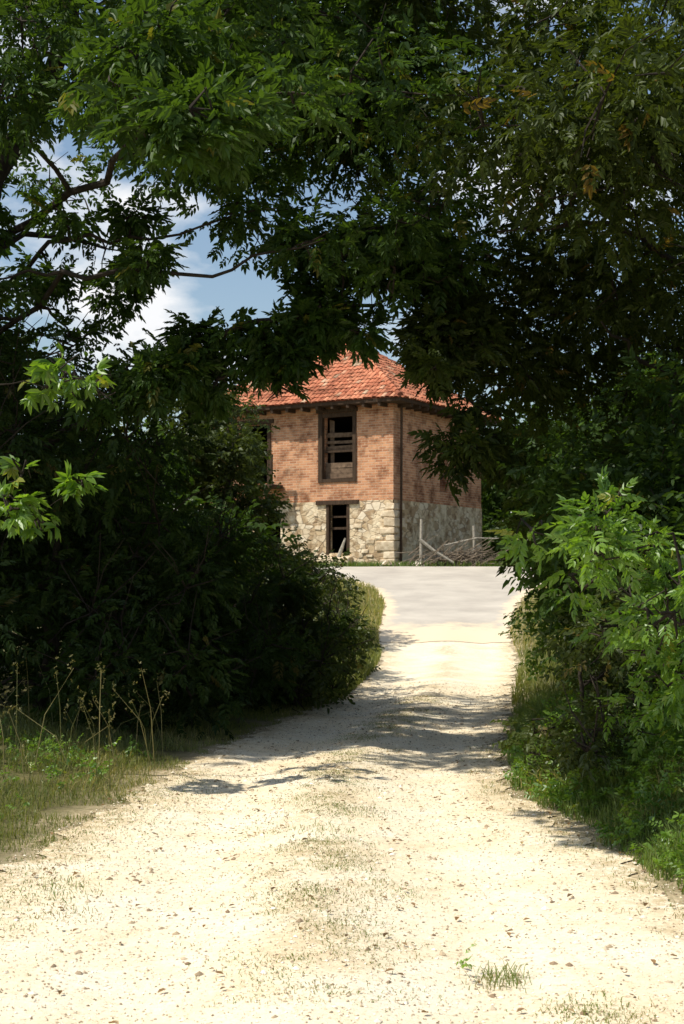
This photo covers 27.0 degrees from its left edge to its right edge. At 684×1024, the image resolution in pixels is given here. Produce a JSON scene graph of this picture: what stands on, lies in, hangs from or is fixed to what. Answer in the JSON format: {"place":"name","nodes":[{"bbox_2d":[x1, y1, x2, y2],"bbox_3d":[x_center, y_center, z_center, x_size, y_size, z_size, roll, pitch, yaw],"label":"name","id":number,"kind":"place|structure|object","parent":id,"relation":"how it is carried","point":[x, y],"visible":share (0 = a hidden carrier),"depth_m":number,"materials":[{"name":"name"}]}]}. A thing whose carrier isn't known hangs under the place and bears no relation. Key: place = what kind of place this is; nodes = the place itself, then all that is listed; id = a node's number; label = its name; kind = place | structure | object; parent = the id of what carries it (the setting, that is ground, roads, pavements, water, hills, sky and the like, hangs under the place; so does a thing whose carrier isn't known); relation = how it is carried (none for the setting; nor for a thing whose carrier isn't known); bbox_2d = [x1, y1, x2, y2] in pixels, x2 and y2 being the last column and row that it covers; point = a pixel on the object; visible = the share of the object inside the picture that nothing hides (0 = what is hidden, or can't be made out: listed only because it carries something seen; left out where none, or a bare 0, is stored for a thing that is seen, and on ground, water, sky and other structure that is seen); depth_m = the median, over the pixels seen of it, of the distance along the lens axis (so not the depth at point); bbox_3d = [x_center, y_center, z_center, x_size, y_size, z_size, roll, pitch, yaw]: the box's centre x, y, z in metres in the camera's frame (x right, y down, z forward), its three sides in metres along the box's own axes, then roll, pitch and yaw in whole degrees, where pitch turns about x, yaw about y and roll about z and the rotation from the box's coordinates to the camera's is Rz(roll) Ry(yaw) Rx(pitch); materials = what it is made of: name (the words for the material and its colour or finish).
{"place":"outdoors","nodes":[
{"label":"outdoors","id":0,"kind":"place"},
{"bbox_2d":[0,638,683,1023],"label":"dirt path","id":1,"kind":"structure","parent":0,"point":[450,666],"depth_m":7.19,"materials":[{"name":"beige gravel"}]},
{"bbox_2d":[0,689,681,1023],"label":"fallen leaves","id":2,"kind":"object","parent":1,"relation":"on","point":[346,935],"visible":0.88,"depth_m":8.67,"materials":[{"name":"brown plant"}]},
{"bbox_2d":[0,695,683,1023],"bbox_3d":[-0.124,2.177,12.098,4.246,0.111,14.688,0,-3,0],"label":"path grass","id":3,"kind":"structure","parent":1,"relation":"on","point":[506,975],"depth_m":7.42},
{"bbox_2d":[0,560,683,904],"bbox_3d":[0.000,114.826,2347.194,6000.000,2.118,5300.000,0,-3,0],"label":"ground","id":4,"kind":"structure","parent":0,"point":[87,809],"depth_m":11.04,"materials":[{"name":"green plant"}]},
{"bbox_2d":[0,70,37,258],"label":"walnut tree","id":5,"kind":"object","parent":4,"relation":"on","point":[9,220],"visible":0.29,"depth_m":16.75,"materials":[{"name":"green plant"}]},
{"bbox_2d":[0,341,117,544],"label":"walnut sapling","id":6,"kind":"object","parent":4,"relation":"on","point":[23,518],"visible":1,"depth_m":10.87,"materials":[{"name":"green plant"}]},
{"bbox_2d":[0,636,169,792],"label":"dry weeds","id":7,"kind":"object","parent":4,"relation":"on","point":[79,707],"visible":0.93,"depth_m":12.02,"materials":[{"name":"brown plant"}]},
{"bbox_2d":[0,202,301,680],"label":"oak tree","id":8,"kind":"object","parent":4,"relation":"on","point":[178,465],"visible":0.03,"depth_m":20.23,"materials":[{"name":"green plant"}]},
{"bbox_2d":[0,279,366,740],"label":"elder bush","id":9,"kind":"object","parent":4,"relation":"on","point":[150,573],"visible":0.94,"depth_m":14.56,"materials":[{"name":"green plant"}]},
{"bbox_2d":[122,382,365,622],"bbox_3d":[-2.285,-0.190,29.503,5.747,6.143,4.316,2,-3,-31],"label":"willow bush","id":10,"kind":"object","parent":4,"relation":"on","point":[235,452],"visible":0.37,"depth_m":28.30,"materials":[{"name":"green plant"}]},
{"bbox_2d":[149,547,384,714],"bbox_3d":[-1.119,1.585,21.093,3.671,2.453,8.522,0,-3,0],"label":"blackthorn bush","id":11,"kind":"object","parent":4,"relation":"on","point":[344,669],"visible":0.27,"depth_m":18.63,"materials":[{"name":"green plant"}]},
{"bbox_2d":[0,0,648,456],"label":"walnut tree","id":12,"kind":"object","parent":4,"relation":"on","point":[188,92],"visible":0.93,"depth_m":12.80,"materials":[{"name":"green plant"}]},
{"bbox_2d":[319,556,352,565],"bbox_3d":[-0.228,1.754,47.837,1.206,0.542,0.370,-2,-3,30],"label":"door step","id":13,"kind":"object","parent":4,"relation":"on","point":[349,558],"depth_m":47.66,"materials":[{"name":"stone"}]},
{"bbox_2d":[337,538,345,556],"bbox_3d":[-0.025,1.234,47.836,0.345,0.733,0.130,0,-3,-7],"label":"leaning plank","id":14,"kind":"object","parent":13,"relation":"on","point":[341,549],"visible":0.88,"depth_m":47.81,"materials":[{"name":"grey wood"}]},
{"bbox_2d":[0,668,683,968],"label":"nettle weeds","id":15,"kind":"object","parent":4,"relation":"on","point":[637,793],"visible":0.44,"depth_m":9.74,"materials":[{"name":"green plant"}]},
{"bbox_2d":[229,403,481,564],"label":"walls","id":16,"kind":"structure","parent":4,"relation":"on","point":[374,488],"depth_m":48.69,"materials":[{"name":"brick"}]},
{"bbox_2d":[221,419,358,554],"bbox_3d":[0.292,-0.959,47.575,9.890,4.740,0.910,-2,-3,30],"label":"opening timber","id":17,"kind":"object","parent":16,"relation":"on","point":[328,504],"visible":0.58,"depth_m":48.27,"materials":[{"name":"brown wood"}]},
{"bbox_2d":[316,407,357,482],"bbox_3d":[-0.135,-2.255,48.289,1.600,2.500,0.270,-2,-3,30],"label":"window frame","id":18,"kind":"object","parent":16,"relation":"attached to","point":[344,412],"visible":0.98,"depth_m":48.36,"materials":[{"name":"brown wood"}]},
{"bbox_2d":[325,420,351,478],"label":"window boards","id":19,"kind":"object","parent":18,"relation":"attached to","point":[334,470],"depth_m":48.47,"materials":[{"name":"brown wood"}]},
{"bbox_2d":[230,402,492,425],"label":"rafters","id":20,"kind":"object","parent":16,"relation":"on","point":[409,406],"visible":0.59,"depth_m":48.34,"materials":[{"name":"brown wood"}]},
{"bbox_2d":[228,356,499,430],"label":"roof","id":21,"kind":"structure","parent":16,"relation":"on","point":[342,423],"depth_m":48.26,"materials":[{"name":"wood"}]},
{"bbox_2d":[201,344,501,420],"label":"roof tiles","id":22,"kind":"object","parent":21,"relation":"attached to","point":[385,370],"visible":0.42,"depth_m":48.98,"materials":[{"name":"tile"}]},
{"bbox_2d":[289,507,480,561],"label":"rubble stones","id":23,"kind":"object","parent":16,"relation":"attached to","point":[292,519],"visible":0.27,"depth_m":48.64,"materials":[{"name":"beige stone"}]},
{"bbox_2d":[376,502,405,562],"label":"quoins","id":24,"kind":"object","parent":16,"relation":"attached to","point":[390,545],"visible":0.8,"depth_m":47.05,"materials":[{"name":"stone"}]},
{"bbox_2d":[400,404,402,561],"bbox_3d":[1.971,-0.977,47.293,0.130,5.351,0.090,-2,-3,30],"label":"downpipe","id":25,"kind":"object","parent":16,"relation":"attached to","point":[401,449],"visible":0.86,"depth_m":47.29,"materials":[{"name":"brown metal"}]},
{"bbox_2d":[382,560,435,566],"bbox_3d":[2.155,1.704,46.244,1.934,0.334,0.874,0,-3,0],"label":"rubble pile","id":26,"kind":"object","parent":4,"relation":"on","point":[385,562],"visible":0.32,"depth_m":45.99,"materials":[{"name":"stone"}]},
{"bbox_2d":[394,533,507,566],"bbox_3d":[3.687,1.290,46.130,4.361,1.248,1.582,0,-3,0],"label":"brush pile","id":27,"kind":"object","parent":4,"relation":"on","point":[462,554],"visible":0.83,"depth_m":45.91,"materials":[{"name":"brown wood"}]},
{"bbox_2d":[419,519,527,563],"bbox_3d":[4.413,1.071,46.302,3.968,1.651,0.726,1,-3,-12],"label":"wooden fence","id":28,"kind":"object","parent":4,"relation":"on","point":[422,541],"visible":0.51,"depth_m":45.99,"materials":[{"name":"grey wood"}]},
{"bbox_2d":[274,0,683,595],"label":"ash tree","id":29,"kind":"object","parent":4,"relation":"on","point":[594,156],"visible":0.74,"depth_m":13.16,"materials":[{"name":"green plant"}]},
{"bbox_2d":[481,389,584,563],"bbox_3d":[8.339,-1.023,66.627,8.277,9.712,8.899,2,-4,-37],"label":"lime tree","id":30,"kind":"object","parent":4,"relation":"on","point":[492,507],"visible":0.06,"depth_m":64.95,"materials":[{"name":"green plant"}]},
{"bbox_2d":[483,464,683,759],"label":"elder shrub","id":31,"kind":"object","parent":4,"relation":"on","point":[603,557],"visible":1,"depth_m":8.76,"materials":[{"name":"green plant"}]},
{"bbox_2d":[489,556,682,789],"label":"bindweed thicket","id":32,"kind":"object","parent":4,"relation":"on","point":[586,757],"visible":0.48,"depth_m":10.63,"materials":[{"name":"green plant"}]},
{"bbox_2d":[495,344,683,704],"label":"hazel bush","id":33,"kind":"object","parent":4,"relation":"on","point":[663,496],"visible":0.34,"depth_m":12.09,"materials":[{"name":"green plant"}]},
{"bbox_2d":[539,325,654,485],"bbox_3d":[13.275,-2.184,60.231,8.246,11.723,10.432,-2,-3,33],"label":"lime tree","id":34,"kind":"object","parent":4,"relation":"on","point":[568,426],"depth_m":59.40,"materials":[{"name":"green plant"}]},
{"bbox_2d":[577,341,683,463],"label":"lime tree","id":35,"kind":"object","parent":4,"relation":"on","point":[652,371],"visible":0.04,"depth_m":42.14,"materials":[{"name":"green plant"}]},
{"bbox_2d":[0,0,683,512],"label":"sky","id":36,"kind":"structure","parent":0,"point":[197,297],"materials":[{"name":"blue"}]},
{"bbox_2d":[317,566,541,642],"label":"paved road","id":37,"kind":"structure","parent":0,"point":[446,603],"depth_m":36.44,"materials":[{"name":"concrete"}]}
]}

